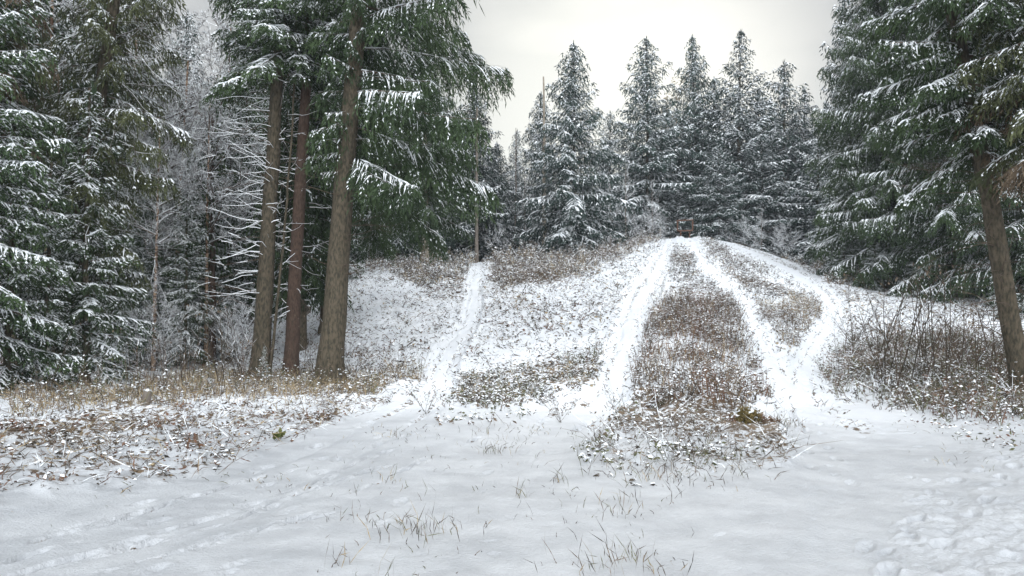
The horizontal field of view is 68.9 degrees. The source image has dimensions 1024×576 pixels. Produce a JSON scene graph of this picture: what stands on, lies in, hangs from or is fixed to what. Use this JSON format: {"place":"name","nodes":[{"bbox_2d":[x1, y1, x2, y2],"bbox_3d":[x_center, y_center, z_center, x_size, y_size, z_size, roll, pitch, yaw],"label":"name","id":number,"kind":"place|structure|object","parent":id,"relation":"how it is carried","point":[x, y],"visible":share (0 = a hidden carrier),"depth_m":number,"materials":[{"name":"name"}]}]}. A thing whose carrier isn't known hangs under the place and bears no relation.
{"place":"outdoors","nodes":[
{"label":"outdoors","id":0,"kind":"place"},
{"bbox_2d":[43,0,918,205],"label":"sky","id":1,"kind":"structure","parent":0,"point":[526,37],"materials":[{"name":"white"}]},
{"bbox_2d":[0,236,1023,575],"bbox_3d":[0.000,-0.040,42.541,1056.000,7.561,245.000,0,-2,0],"label":"ground","id":2,"kind":"structure","parent":0,"point":[876,492],"depth_m":7.93,"materials":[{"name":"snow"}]},
{"bbox_2d":[0,0,64,207],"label":"spruce","id":3,"kind":"object","parent":2,"relation":"on","point":[46,75],"visible":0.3,"depth_m":17.01,"materials":[{"name":"green plant"}]},
{"bbox_2d":[0,107,74,396],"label":"young spruce","id":4,"kind":"object","parent":2,"relation":"on","point":[12,285],"visible":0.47,"depth_m":16.19,"materials":[{"name":"green plant"}]},
{"bbox_2d":[0,0,83,380],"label":"tree","id":5,"kind":"object","parent":2,"relation":"on","point":[32,47],"visible":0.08,"depth_m":19.90,"materials":[{"name":"plant"}]},
{"bbox_2d":[0,0,84,385],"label":"spruce","id":6,"kind":"object","parent":2,"relation":"on","point":[30,118],"visible":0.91,"depth_m":15.85,"materials":[{"name":"green plant"}]},
{"bbox_2d":[0,156,94,391],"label":"young spruce","id":7,"kind":"object","parent":2,"relation":"on","point":[66,327],"visible":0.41,"depth_m":16.96,"materials":[{"name":"green plant"}]},
{"bbox_2d":[0,0,105,363],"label":"spruce","id":8,"kind":"object","parent":2,"relation":"on","point":[58,27],"visible":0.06,"depth_m":24.39,"materials":[{"name":"green plant"}]},
{"bbox_2d":[4,78,158,388],"bbox_3d":[-10.254,-1.189,18.032,2.995,7.843,2.930,0,-2,0],"label":"young spruce","id":9,"kind":"object","parent":2,"relation":"on","point":[85,271],"visible":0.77,"depth_m":18.00,"materials":[{"name":"green plant"}]},
{"bbox_2d":[52,3,141,364],"bbox_3d":[-13.666,-3.844,24.029,3.030,13.650,2.880,2,-3,-37],"label":"tree","id":10,"kind":"object","parent":2,"relation":"on","point":[87,83],"visible":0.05,"depth_m":24.12,"materials":[{"name":"plant"}]},
{"bbox_2d":[0,0,196,381],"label":"spruce","id":11,"kind":"object","parent":2,"relation":"on","point":[101,58],"visible":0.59,"depth_m":19.00,"materials":[{"name":"green plant"}]},
{"bbox_2d":[21,0,198,364],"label":"tree","id":12,"kind":"object","parent":2,"relation":"on","point":[52,21],"visible":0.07,"depth_m":23.98,"materials":[{"name":"plant"}]},
{"bbox_2d":[23,0,202,353],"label":"spruce","id":13,"kind":"object","parent":2,"relation":"on","point":[109,91],"visible":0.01,"depth_m":27.17,"materials":[{"name":"green plant"}]},
{"bbox_2d":[77,130,158,369],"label":"spruce","id":14,"kind":"object","parent":2,"relation":"on","point":[112,311],"visible":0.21,"depth_m":22.99,"materials":[{"name":"green plant"}]},
{"bbox_2d":[73,298,174,369],"bbox_3d":[-10.324,1.094,19.635,2.135,2.266,2.364,-2,-3,36],"label":"shrub","id":15,"kind":"object","parent":2,"relation":"on","point":[149,311],"visible":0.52,"depth_m":20.03,"materials":[{"name":"grey plant"}]},
{"bbox_2d":[68,270,192,373],"bbox_3d":[-10.437,1.148,20.199,3.326,3.304,2.433,2,-3,-32],"label":"shrub","id":16,"kind":"object","parent":2,"relation":"on","point":[133,314],"visible":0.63,"depth_m":20.38,"materials":[{"name":"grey plant"}]},
{"bbox_2d":[98,91,183,366],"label":"spruce","id":17,"kind":"object","parent":2,"relation":"on","point":[140,216],"visible":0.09,"depth_m":24.96,"materials":[{"name":"green plant"}]},
{"bbox_2d":[40,0,248,354],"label":"bare tree","id":18,"kind":"object","parent":2,"relation":"on","point":[188,128],"visible":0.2,"depth_m":26.45,"materials":[{"name":"grey plant"}]},
{"bbox_2d":[97,103,209,370],"bbox_3d":[-10.813,-1.543,22.520,4.080,8.755,5.746,2,-3,-34],"label":"bare tree","id":19,"kind":"object","parent":2,"relation":"on","point":[156,234],"visible":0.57,"depth_m":23.20,"materials":[{"name":"grey plant"}]},
{"bbox_2d":[119,133,189,366],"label":"spruce","id":20,"kind":"object","parent":2,"relation":"on","point":[150,264],"visible":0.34,"depth_m":24.41,"materials":[{"name":"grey plant"}]},
{"bbox_2d":[130,292,203,366],"bbox_3d":[-9.553,1.147,20.338,2.046,2.220,2.557,1,-3,-19],"label":"shrub","id":21,"kind":"object","parent":2,"relation":"on","point":[180,313],"visible":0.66,"depth_m":20.74,"materials":[{"name":"grey plant"}]},
{"bbox_2d":[142,316,193,371],"bbox_3d":[-9.983,1.746,21.701,1.448,1.966,1.980,3,-4,-46],"label":"shrub","id":22,"kind":"object","parent":2,"relation":"on","point":[171,343],"visible":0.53,"depth_m":21.95,"materials":[{"name":"grey plant"}]},
{"bbox_2d":[152,48,200,346],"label":"spruce","id":23,"kind":"object","parent":2,"relation":"on","point":[174,81],"visible":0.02,"depth_m":31.22,"materials":[{"name":"grey plant"}]},
{"bbox_2d":[112,44,261,358],"bbox_3d":[-11.439,-3.055,27.355,7.981,12.165,5.667,1,-3,-29],"label":"bare tree","id":24,"kind":"object","parent":2,"relation":"on","point":[185,75],"visible":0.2,"depth_m":27.19,"materials":[{"name":"grey plant"}]},
{"bbox_2d":[154,156,223,371],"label":"spruce","id":25,"kind":"object","parent":2,"relation":"on","point":[188,277],"visible":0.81,"depth_m":23.44,"materials":[{"name":"green plant"}]},
{"bbox_2d":[148,11,230,330],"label":"spruce","id":26,"kind":"object","parent":2,"relation":"on","point":[187,43],"visible":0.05,"depth_m":42.50,"materials":[{"name":"grey plant"}]},
{"bbox_2d":[149,143,238,354],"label":"tree","id":27,"kind":"object","parent":2,"relation":"on","point":[194,159],"visible":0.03,"depth_m":27.83,"materials":[{"name":"plant"}]},
{"bbox_2d":[0,385,403,489],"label":"leaf litter","id":28,"kind":"object","parent":2,"relation":"on","point":[145,423],"visible":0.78,"depth_m":9.99,"materials":[{"name":"plant"}]},
{"bbox_2d":[163,120,243,359],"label":"spruce","id":29,"kind":"object","parent":2,"relation":"on","point":[203,289],"visible":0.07,"depth_m":26.95,"materials":[{"name":"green plant"}]},
{"bbox_2d":[127,80,282,367],"bbox_3d":[-10.725,-1.946,24.672,6.385,9.728,4.534,0,-2,-9],"label":"bare tree","id":30,"kind":"object","parent":2,"relation":"on","point":[200,149],"visible":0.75,"depth_m":24.32,"materials":[{"name":"grey plant"}]},
{"bbox_2d":[0,340,431,416],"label":"dry grass","id":31,"kind":"structure","parent":2,"relation":"on","point":[94,389],"depth_m":15.34,"materials":[{"name":"plant"}]},
{"bbox_2d":[173,107,261,364],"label":"tree","id":32,"kind":"object","parent":2,"relation":"on","point":[213,256],"visible":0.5,"depth_m":24.96,"materials":[{"name":"grey plant"}]},
{"bbox_2d":[195,299,247,360],"bbox_3d":[-9.542,1.362,24.735,2.009,2.133,2.225,0,-2,-5],"label":"shrub","id":33,"kind":"object","parent":2,"relation":"on","point":[224,330],"visible":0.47,"depth_m":24.16,"materials":[{"name":"grey plant"}]},
{"bbox_2d":[193,143,255,363],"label":"spruce","id":34,"kind":"object","parent":2,"relation":"on","point":[229,302],"visible":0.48,"depth_m":25.43,"materials":[{"name":"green plant"}]},
{"bbox_2d":[170,2,285,287],"bbox_3d":[-14.507,-5.930,37.233,11.573,17.631,8.218,-2,-3,37],"label":"bare tree","id":35,"kind":"object","parent":2,"relation":"on","point":[221,23],"visible":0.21,"depth_m":34.90,"materials":[{"name":"grey plant"}]},
{"bbox_2d":[205,297,253,365],"bbox_3d":[-8.120,1.262,21.906,1.961,2.128,2.451,1,-3,-21],"label":"shrub","id":36,"kind":"object","parent":2,"relation":"on","point":[213,311],"visible":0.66,"depth_m":21.42,"materials":[{"name":"grey plant"}]},
{"bbox_2d":[217,303,253,366],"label":"shrub","id":37,"kind":"object","parent":2,"relation":"on","point":[236,317],"visible":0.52,"depth_m":21.79,"materials":[{"name":"grey plant"}]},
{"bbox_2d":[182,5,309,323],"bbox_3d":[-12.579,-8.440,36.293,5.352,21.180,6.128,0,-2,5],"label":"spruce","id":38,"kind":"object","parent":2,"relation":"on","point":[252,322],"visible":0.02,"depth_m":35.72,"materials":[{"name":"green plant"}]},
{"bbox_2d":[215,88,279,351],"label":"spruce","id":39,"kind":"object","parent":2,"relation":"on","point":[246,159],"visible":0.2,"depth_m":28.06,"materials":[{"name":"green plant"}]},
{"bbox_2d":[214,296,281,369],"bbox_3d":[-7.515,1.454,21.630,1.970,2.675,2.694,5,-6,-65],"label":"shrub","id":40,"kind":"object","parent":2,"relation":"on","point":[242,333],"visible":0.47,"depth_m":21.80,"materials":[{"name":"grey plant"}]},
{"bbox_2d":[216,59,289,334],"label":"spruce","id":41,"kind":"object","parent":2,"relation":"on","point":[255,119],"visible":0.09,"depth_m":33.03,"materials":[{"name":"grey plant"}]},
{"bbox_2d":[224,301,282,371],"bbox_3d":[-7.089,1.512,20.668,1.776,2.411,2.428,4,-5,-57],"label":"shrub","id":42,"kind":"object","parent":2,"relation":"on","point":[246,313],"visible":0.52,"depth_m":20.88,"materials":[{"name":"grey plant"}]},
{"bbox_2d":[191,0,340,378],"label":"spruce","id":43,"kind":"object","parent":2,"relation":"on","point":[269,63],"visible":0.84,"depth_m":19.90,"materials":[{"name":"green plant"}]},
{"bbox_2d":[256,16,315,376],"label":"spruce","id":44,"kind":"object","parent":2,"relation":"on","point":[280,273],"visible":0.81,"depth_m":19.83,"materials":[{"name":"brown plant"}]},
{"bbox_2d":[207,0,380,375],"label":"spruce","id":45,"kind":"object","parent":2,"relation":"on","point":[294,299],"visible":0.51,"depth_m":20.34,"materials":[{"name":"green plant"}]},
{"bbox_2d":[238,1,357,350],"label":"spruce","id":46,"kind":"object","parent":2,"relation":"on","point":[315,231],"visible":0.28,"depth_m":24.63,"materials":[{"name":"green plant"}]},
{"bbox_2d":[277,14,371,289],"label":"spruce","id":47,"kind":"object","parent":2,"relation":"on","point":[353,269],"visible":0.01,"depth_m":33.22,"materials":[{"name":"green plant"}]},
{"bbox_2d":[308,0,362,334],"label":"tree","id":48,"kind":"object","parent":2,"relation":"on","point":[321,317],"visible":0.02,"depth_m":25.96,"materials":[{"name":"green wood"}]},
{"bbox_2d":[348,339,398,379],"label":"bush","id":49,"kind":"object","parent":2,"relation":"on","point":[361,354],"visible":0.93,"depth_m":18.40,"materials":[{"name":"plant"}]},
{"bbox_2d":[350,70,401,263],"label":"spruce","id":50,"kind":"object","parent":2,"relation":"on","point":[354,257],"visible":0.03,"depth_m":42.05,"materials":[{"name":"green plant"}]},
{"bbox_2d":[267,0,515,383],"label":"spruce","id":51,"kind":"object","parent":2,"relation":"on","point":[366,144],"visible":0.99,"depth_m":18.85,"materials":[{"name":"green plant"}]},
{"bbox_2d":[350,107,459,262],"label":"spruce","id":52,"kind":"object","parent":2,"relation":"on","point":[447,242],"visible":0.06,"depth_m":44.05,"materials":[{"name":"green plant"}]},
{"bbox_2d":[361,24,477,263],"bbox_3d":[-4.551,-7.347,37.581,5.821,13.149,5.912,0,-2,0],"label":"spruce","id":53,"kind":"object","parent":2,"relation":"on","point":[430,217],"visible":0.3,"depth_m":36.99,"materials":[{"name":"green plant"}]},
{"bbox_2d":[470,107,485,262],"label":"dead tree","id":54,"kind":"object","parent":2,"relation":"on","point":[476,232],"visible":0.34,"depth_m":42.41,"materials":[{"name":"brown wood"}]},
{"bbox_2d":[433,80,530,261],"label":"spruce","id":55,"kind":"object","parent":2,"relation":"on","point":[511,231],"visible":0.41,"depth_m":46.92,"materials":[{"name":"green plant"}]},
{"bbox_2d":[465,142,526,258],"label":"spruce","id":56,"kind":"object","parent":2,"relation":"on","point":[505,173],"visible":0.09,"depth_m":54.05,"materials":[{"name":"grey plant"}]},
{"bbox_2d":[479,221,516,254],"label":"shrub","id":57,"kind":"object","parent":2,"relation":"on","point":[499,229],"visible":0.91,"depth_m":43.21,"materials":[{"name":"grey plant"}]},
{"bbox_2d":[506,138,524,254],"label":"dead tree","id":58,"kind":"object","parent":2,"relation":"on","point":[515,187],"visible":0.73,"depth_m":48.31,"materials":[{"name":"grey wood"}]},
{"bbox_2d":[501,130,531,232],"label":"spruce","id":59,"kind":"object","parent":2,"relation":"on","point":[518,162],"visible":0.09,"depth_m":60.53,"materials":[{"name":"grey plant"}]},
{"bbox_2d":[11,410,1023,575],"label":"snowy grass","id":60,"kind":"structure","parent":2,"relation":"on","point":[732,465],"depth_m":7.61,"materials":[{"name":"plant"}]},
{"bbox_2d":[508,173,537,247],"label":"bare tree","id":61,"kind":"object","parent":2,"relation":"on","point":[524,187],"visible":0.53,"depth_m":50.28,"materials":[{"name":"grey plant"}]},
{"bbox_2d":[500,92,580,252],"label":"spruce","id":62,"kind":"object","parent":2,"relation":"on","point":[535,138],"visible":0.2,"depth_m":51.90,"materials":[{"name":"green plant"}]},
{"bbox_2d":[531,76,552,252],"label":"dead tree","id":63,"kind":"object","parent":2,"relation":"on","point":[543,141],"visible":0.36,"depth_m":47.30,"materials":[{"name":"wood"}]},
{"bbox_2d":[512,40,642,258],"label":"spruce","id":64,"kind":"object","parent":2,"relation":"on","point":[570,208],"visible":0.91,"depth_m":43.34,"materials":[{"name":"green plant"}]},
{"bbox_2d":[581,111,643,247],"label":"spruce","id":65,"kind":"object","parent":2,"relation":"on","point":[609,122],"visible":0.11,"depth_m":63.17,"materials":[{"name":"green plant"}]},
{"bbox_2d":[600,161,639,241],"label":"bare tree","id":66,"kind":"object","parent":2,"relation":"on","point":[624,215],"visible":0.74,"depth_m":52.32,"materials":[{"name":"grey plant"}]},
{"bbox_2d":[217,232,1023,408],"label":"hillside undergrowth","id":67,"kind":"object","parent":2,"relation":"on","point":[561,322],"visible":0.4,"depth_m":25.65,"materials":[{"name":"plant"}]},
{"bbox_2d":[362,229,899,289],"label":"crest undergrowth","id":68,"kind":"object","parent":2,"relation":"on","point":[529,254],"visible":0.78,"depth_m":35.47,"materials":[{"name":"plant"}]},
{"bbox_2d":[434,360,842,469],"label":"weeds","id":69,"kind":"object","parent":2,"relation":"on","point":[643,425],"visible":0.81,"depth_m":10.24,"materials":[{"name":"plant"}]},
{"bbox_2d":[591,36,707,247],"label":"spruce","id":70,"kind":"object","parent":2,"relation":"on","point":[646,163],"visible":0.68,"depth_m":55.95,"materials":[{"name":"green plant"}]},
{"bbox_2d":[636,178,664,234],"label":"bare tree","id":71,"kind":"object","parent":2,"relation":"on","point":[660,212],"visible":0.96,"depth_m":51.26,"materials":[{"name":"grey plant"}]},
{"bbox_2d":[618,103,699,231],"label":"spruce","id":72,"kind":"object","parent":2,"relation":"on","point":[657,151],"visible":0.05,"depth_m":63.55,"materials":[{"name":"green plant"}]},
{"bbox_2d":[648,179,698,238],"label":"spruce","id":73,"kind":"object","parent":2,"relation":"on","point":[673,202],"visible":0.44,"depth_m":54.91,"materials":[{"name":"green plant"}]},
{"bbox_2d":[649,74,697,182],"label":"tree","id":74,"kind":"object","parent":2,"relation":"on","point":[672,172],"visible":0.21,"depth_m":60.39,"materials":[{"name":"plant"}]},
{"bbox_2d":[644,34,747,240],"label":"spruce","id":75,"kind":"object","parent":2,"relation":"on","point":[694,106],"visible":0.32,"depth_m":58.27,"materials":[{"name":"green plant"}]},
{"bbox_2d":[679,77,751,190],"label":"spruce","id":76,"kind":"object","parent":2,"relation":"on","point":[717,105],"visible":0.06,"depth_m":64.43,"materials":[{"name":"green plant"}]},
{"bbox_2d":[670,144,764,248],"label":"spruce","id":77,"kind":"object","parent":2,"relation":"on","point":[711,213],"visible":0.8,"depth_m":52.84,"materials":[{"name":"green plant"}]},
{"bbox_2d":[446,238,1023,425],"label":"withered brush","id":78,"kind":"object","parent":2,"relation":"on","point":[925,396],"visible":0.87,"depth_m":17.11,"materials":[{"name":"plant"}]},
{"bbox_2d":[715,404,779,423],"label":"moss clump","id":79,"kind":"object","parent":2,"relation":"on","point":[741,414],"visible":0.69,"depth_m":11.81,"materials":[{"name":"plant"}]},
{"bbox_2d":[688,30,820,253],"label":"spruce","id":80,"kind":"object","parent":2,"relation":"on","point":[750,125],"visible":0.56,"depth_m":55.66,"materials":[{"name":"green plant"}]},
{"bbox_2d":[735,86,797,184],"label":"spruce","id":81,"kind":"object","parent":2,"relation":"on","point":[760,94],"depth_m":65.64,"materials":[{"name":"green plant"}]},
{"bbox_2d":[724,128,814,263],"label":"spruce","id":82,"kind":"object","parent":2,"relation":"on","point":[771,191],"visible":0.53,"depth_m":54.73,"materials":[{"name":"green plant"}]},
{"bbox_2d":[743,60,837,259],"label":"spruce","id":83,"kind":"object","parent":2,"relation":"on","point":[784,75],"visible":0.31,"depth_m":59.19,"materials":[{"name":"green plant"}]},
{"bbox_2d":[786,88,835,225],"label":"spruce","id":84,"kind":"object","parent":2,"relation":"on","point":[805,117],"visible":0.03,"depth_m":63.83,"materials":[{"name":"green plant"}]},
{"bbox_2d":[759,116,866,263],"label":"spruce","id":85,"kind":"object","parent":2,"relation":"on","point":[803,151],"visible":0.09,"depth_m":59.46,"materials":[{"name":"green plant"}]},
{"bbox_2d":[771,135,860,266],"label":"spruce","id":86,"kind":"object","parent":2,"relation":"on","point":[807,200],"visible":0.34,"depth_m":52.32,"materials":[{"name":"green plant"}]},
{"bbox_2d":[796,0,870,264],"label":"spruce","id":87,"kind":"object","parent":2,"relation":"on","point":[844,4],"visible":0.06,"depth_m":57.74,"materials":[{"name":"green plant"}]},
{"bbox_2d":[804,51,881,274],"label":"spruce","id":88,"kind":"object","parent":2,"relation":"on","point":[820,205],"visible":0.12,"depth_m":42.62,"materials":[{"name":"green plant"}]},
{"bbox_2d":[828,201,861,281],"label":"young spruce","id":89,"kind":"object","parent":2,"relation":"on","point":[837,261],"visible":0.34,"depth_m":37.03,"materials":[{"name":"green plant"}]},
{"bbox_2d":[827,297,884,342],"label":"bush","id":90,"kind":"object","parent":2,"relation":"on","point":[863,323],"visible":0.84,"depth_m":21.96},
{"bbox_2d":[862,236,890,290],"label":"young spruce","id":91,"kind":"object","parent":2,"relation":"on","point":[872,253],"visible":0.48,"depth_m":34.98,"materials":[{"name":"green plant"}]},
{"bbox_2d":[803,0,951,291],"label":"spruce","id":92,"kind":"object","parent":2,"relation":"on","point":[859,159],"visible":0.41,"depth_m":36.14,"materials":[{"name":"green plant"}]},
{"bbox_2d":[872,278,889,386],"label":"sapling","id":93,"kind":"object","parent":2,"relation":"on","point":[884,353],"visible":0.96,"depth_m":16.63,"materials":[{"name":"plant"}]},
{"bbox_2d":[882,308,902,387],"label":"sapling","id":94,"kind":"object","parent":2,"relation":"on","point":[894,347],"visible":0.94,"depth_m":15.57,"materials":[{"name":"plant"}]},
{"bbox_2d":[882,272,923,366],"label":"sapling","id":95,"kind":"object","parent":2,"relation":"on","point":[898,318],"visible":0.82,"depth_m":17.66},
{"bbox_2d":[887,278,921,380],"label":"sapling","id":96,"kind":"object","parent":2,"relation":"on","point":[899,323],"visible":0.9,"depth_m":16.62,"materials":[{"name":"plant"}]},
{"bbox_2d":[899,221,931,293],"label":"young spruce","id":97,"kind":"object","parent":2,"relation":"on","point":[910,271],"visible":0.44,"depth_m":34.03,"materials":[{"name":"green plant"}]},
{"bbox_2d":[899,276,934,378],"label":"sapling","id":98,"kind":"object","parent":2,"relation":"on","point":[917,291],"visible":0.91,"depth_m":16.84,"materials":[{"name":"plant"}]},
{"bbox_2d":[899,268,951,385],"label":"sapling","id":99,"kind":"object","parent":2,"relation":"on","point":[923,331],"visible":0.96,"depth_m":15.28,"materials":[{"name":"plant"}]},
{"bbox_2d":[913,259,950,381],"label":"sapling","id":100,"kind":"object","parent":2,"relation":"on","point":[931,310],"visible":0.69,"depth_m":17.10,"materials":[{"name":"plant"}]},
{"bbox_2d":[844,0,1023,303],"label":"spruce","id":101,"kind":"object","parent":2,"relation":"on","point":[944,216],"visible":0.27,"depth_m":32.94,"materials":[{"name":"green plant"}]},
{"bbox_2d":[851,0,1023,394],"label":"spruce","id":102,"kind":"object","parent":2,"relation":"on","point":[974,155],"visible":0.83,"depth_m":14.48,"materials":[{"name":"green plant"}]},
{"bbox_2d":[926,270,957,379],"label":"sapling","id":103,"kind":"object","parent":2,"relation":"on","point":[945,321],"visible":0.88,"depth_m":15.85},
{"bbox_2d":[925,311,959,386],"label":"sapling","id":104,"kind":"object","parent":2,"relation":"on","point":[943,349],"visible":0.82,"depth_m":15.96,"materials":[{"name":"plant"}]},
{"bbox_2d":[943,0,1023,313],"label":"spruce","id":105,"kind":"object","parent":2,"relation":"on","point":[968,199],"visible":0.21,"depth_m":29.90,"materials":[{"name":"green plant"}]},
{"bbox_2d":[950,0,1023,206],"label":"spruce","id":106,"kind":"object","parent":2,"relation":"on","point":[1011,90],"visible":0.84,"depth_m":13.59,"materials":[{"name":"green plant"}]},
{"bbox_2d":[983,277,1023,319],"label":"young spruce","id":107,"kind":"object","parent":2,"relation":"on","point":[991,297],"visible":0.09,"depth_m":27.12,"materials":[{"name":"green plant"}]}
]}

